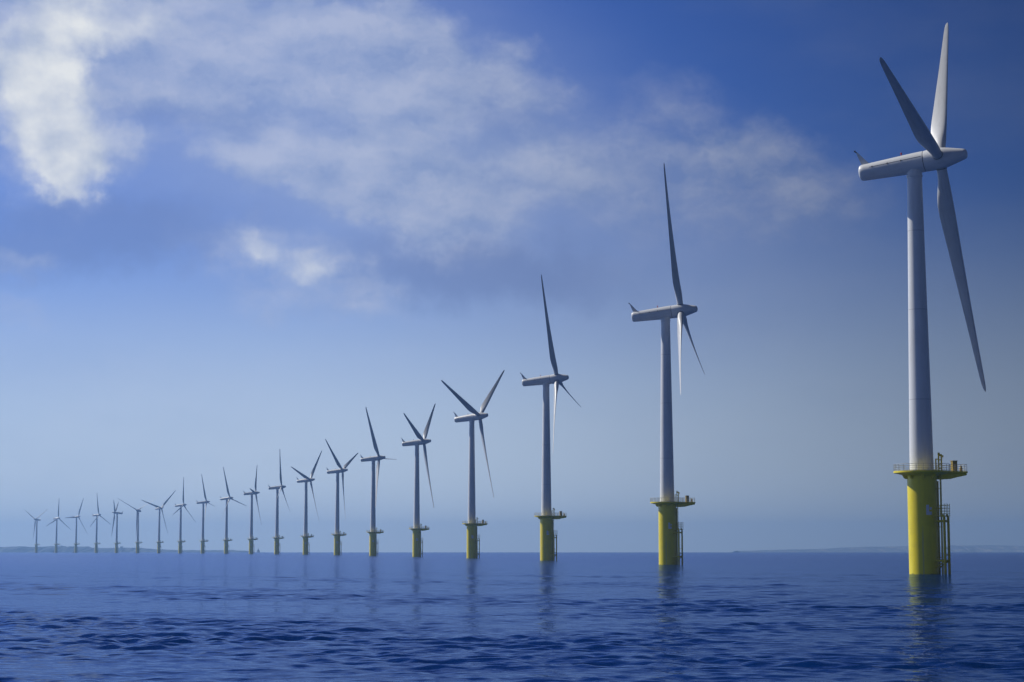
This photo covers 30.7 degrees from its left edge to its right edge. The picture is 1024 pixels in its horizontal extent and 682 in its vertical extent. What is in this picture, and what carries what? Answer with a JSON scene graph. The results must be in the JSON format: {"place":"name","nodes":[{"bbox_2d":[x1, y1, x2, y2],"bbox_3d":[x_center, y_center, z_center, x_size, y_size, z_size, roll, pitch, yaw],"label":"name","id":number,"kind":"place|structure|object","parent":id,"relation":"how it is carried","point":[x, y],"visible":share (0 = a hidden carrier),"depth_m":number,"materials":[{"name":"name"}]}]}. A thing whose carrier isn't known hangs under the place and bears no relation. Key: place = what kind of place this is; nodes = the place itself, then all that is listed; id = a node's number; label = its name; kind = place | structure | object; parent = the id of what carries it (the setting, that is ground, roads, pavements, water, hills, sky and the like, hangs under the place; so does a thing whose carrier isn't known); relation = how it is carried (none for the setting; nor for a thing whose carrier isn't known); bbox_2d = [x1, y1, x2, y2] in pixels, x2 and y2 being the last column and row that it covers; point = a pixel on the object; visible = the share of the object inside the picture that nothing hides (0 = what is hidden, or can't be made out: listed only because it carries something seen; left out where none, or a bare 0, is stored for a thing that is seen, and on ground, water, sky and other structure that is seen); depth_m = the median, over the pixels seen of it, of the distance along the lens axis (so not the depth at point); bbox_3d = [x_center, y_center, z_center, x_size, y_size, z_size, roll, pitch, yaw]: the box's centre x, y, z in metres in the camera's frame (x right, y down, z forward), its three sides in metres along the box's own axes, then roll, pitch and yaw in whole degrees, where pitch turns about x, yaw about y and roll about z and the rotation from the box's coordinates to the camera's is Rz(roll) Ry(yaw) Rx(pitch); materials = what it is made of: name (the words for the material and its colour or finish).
{"place":"outdoors","nodes":[
{"label":"outdoors","id":0,"kind":"place"},
{"bbox_2d":[0,546,248,551],"bbox_3d":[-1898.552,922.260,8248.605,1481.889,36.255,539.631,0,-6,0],"label":"hills","id":1,"kind":"structure","parent":0,"point":[46,549],"depth_m":8146.74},
{"bbox_2d":[0,552,1023,681],"bbox_3d":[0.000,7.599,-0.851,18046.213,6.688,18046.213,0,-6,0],"label":"water","id":2,"kind":"structure","parent":0,"point":[484,617],"depth_m":127.30,"materials":[{"name":"blue liquid"}]},
{"bbox_2d":[25,509,47,552],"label":"wind turbine","id":3,"kind":"object","parent":2,"relation":"in","point":[36,543],"visible":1,"depth_m":4534.04,"materials":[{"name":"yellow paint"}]},
{"bbox_2d":[47,504,70,552],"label":"wind turbine","id":4,"kind":"object","parent":2,"relation":"in","point":[56,543],"visible":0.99,"depth_m":4364.17,"materials":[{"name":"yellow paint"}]},
{"bbox_2d":[67,498,85,552],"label":"wind turbine","id":5,"kind":"object","parent":2,"relation":"in","point":[76,544],"visible":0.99,"depth_m":4175.94,"materials":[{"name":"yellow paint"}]},
{"bbox_2d":[91,497,109,552],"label":"wind turbine","id":6,"kind":"object","parent":2,"relation":"in","point":[96,543],"visible":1,"depth_m":3975.32,"materials":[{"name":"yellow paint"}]},
{"bbox_2d":[111,502,122,552],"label":"wind turbine","id":7,"kind":"object","parent":2,"relation":"in","point":[116,538],"visible":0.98,"depth_m":3742.75,"materials":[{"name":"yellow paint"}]},
{"bbox_2d":[119,499,154,552],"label":"wind turbine","id":8,"kind":"object","parent":2,"relation":"in","point":[137,542],"visible":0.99,"depth_m":3530.30,"materials":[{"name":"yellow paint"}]},
{"bbox_2d":[142,490,175,552],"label":"wind turbine","id":9,"kind":"object","parent":2,"relation":"in","point":[159,540],"visible":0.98,"depth_m":3342.25,"materials":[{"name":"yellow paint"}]},
{"bbox_2d":[174,479,194,552],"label":"wind turbine","id":10,"kind":"object","parent":2,"relation":"in","point":[180,547],"visible":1,"depth_m":3124.17,"materials":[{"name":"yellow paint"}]},
{"bbox_2d":[196,474,213,552],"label":"wind turbine","id":11,"kind":"object","parent":2,"relation":"in","point":[203,541],"visible":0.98,"depth_m":2928.64,"materials":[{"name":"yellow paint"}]},
{"bbox_2d":[220,467,245,553],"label":"wind turbine","id":12,"kind":"object","parent":2,"relation":"in","point":[227,499],"visible":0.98,"depth_m":2714.72,"materials":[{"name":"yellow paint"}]},
{"bbox_2d":[244,469,261,553],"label":"wind turbine","id":13,"kind":"object","parent":2,"relation":"in","point":[252,493],"visible":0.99,"depth_m":2471.11,"materials":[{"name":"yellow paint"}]},
{"bbox_2d":[268,459,288,553],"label":"wind turbine","id":14,"kind":"object","parent":2,"relation":"in","point":[277,535],"visible":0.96,"depth_m":2244.12,"materials":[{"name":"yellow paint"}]},
{"bbox_2d":[291,451,321,554],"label":"wind turbine","id":15,"kind":"object","parent":2,"relation":"in","point":[305,536],"visible":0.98,"depth_m":2016.45,"materials":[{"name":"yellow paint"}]},
{"bbox_2d":[325,439,357,554],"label":"wind turbine","id":16,"kind":"object","parent":2,"relation":"in","point":[337,534],"visible":0.98,"depth_m":1777.73,"materials":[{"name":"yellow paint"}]},
{"bbox_2d":[360,408,387,555],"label":"wind turbine","id":17,"kind":"object","parent":2,"relation":"in","point":[373,543],"visible":0.97,"depth_m":1535.75,"materials":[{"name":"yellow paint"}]},
{"bbox_2d":[401,403,435,556],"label":"wind turbine","id":18,"kind":"object","parent":2,"relation":"in","point":[416,529],"visible":0.98,"depth_m":1307.69,"materials":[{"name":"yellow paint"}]},
{"bbox_2d":[441,370,504,557],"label":"wind turbine","id":19,"kind":"object","parent":2,"relation":"in","point":[471,524],"visible":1,"depth_m":1059.99,"materials":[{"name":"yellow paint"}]},
{"bbox_2d":[521,274,580,560],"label":"wind turbine","id":20,"kind":"object","parent":2,"relation":"in","point":[547,534],"visible":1,"depth_m":826.04,"materials":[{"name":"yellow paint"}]},
{"bbox_2d":[628,164,704,564],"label":"wind turbine","id":21,"kind":"object","parent":2,"relation":"in","point":[669,529],"visible":1,"depth_m":590.93,"materials":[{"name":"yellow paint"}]},
{"bbox_2d":[854,23,985,574],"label":"wind turbine","id":22,"kind":"object","parent":2,"relation":"in","point":[921,475],"visible":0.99,"depth_m":360.84,"materials":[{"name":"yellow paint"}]},
{"bbox_2d":[0,0,1023,551],"label":"sky","id":23,"kind":"structure","parent":0,"point":[233,232],"materials":[{"name":"blue"}]},
{"bbox_2d":[733,545,1023,551],"bbox_3d":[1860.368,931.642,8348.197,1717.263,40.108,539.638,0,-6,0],"label":"hills","id":24,"kind":"structure","parent":0,"point":[980,548],"depth_m":8240.82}
]}

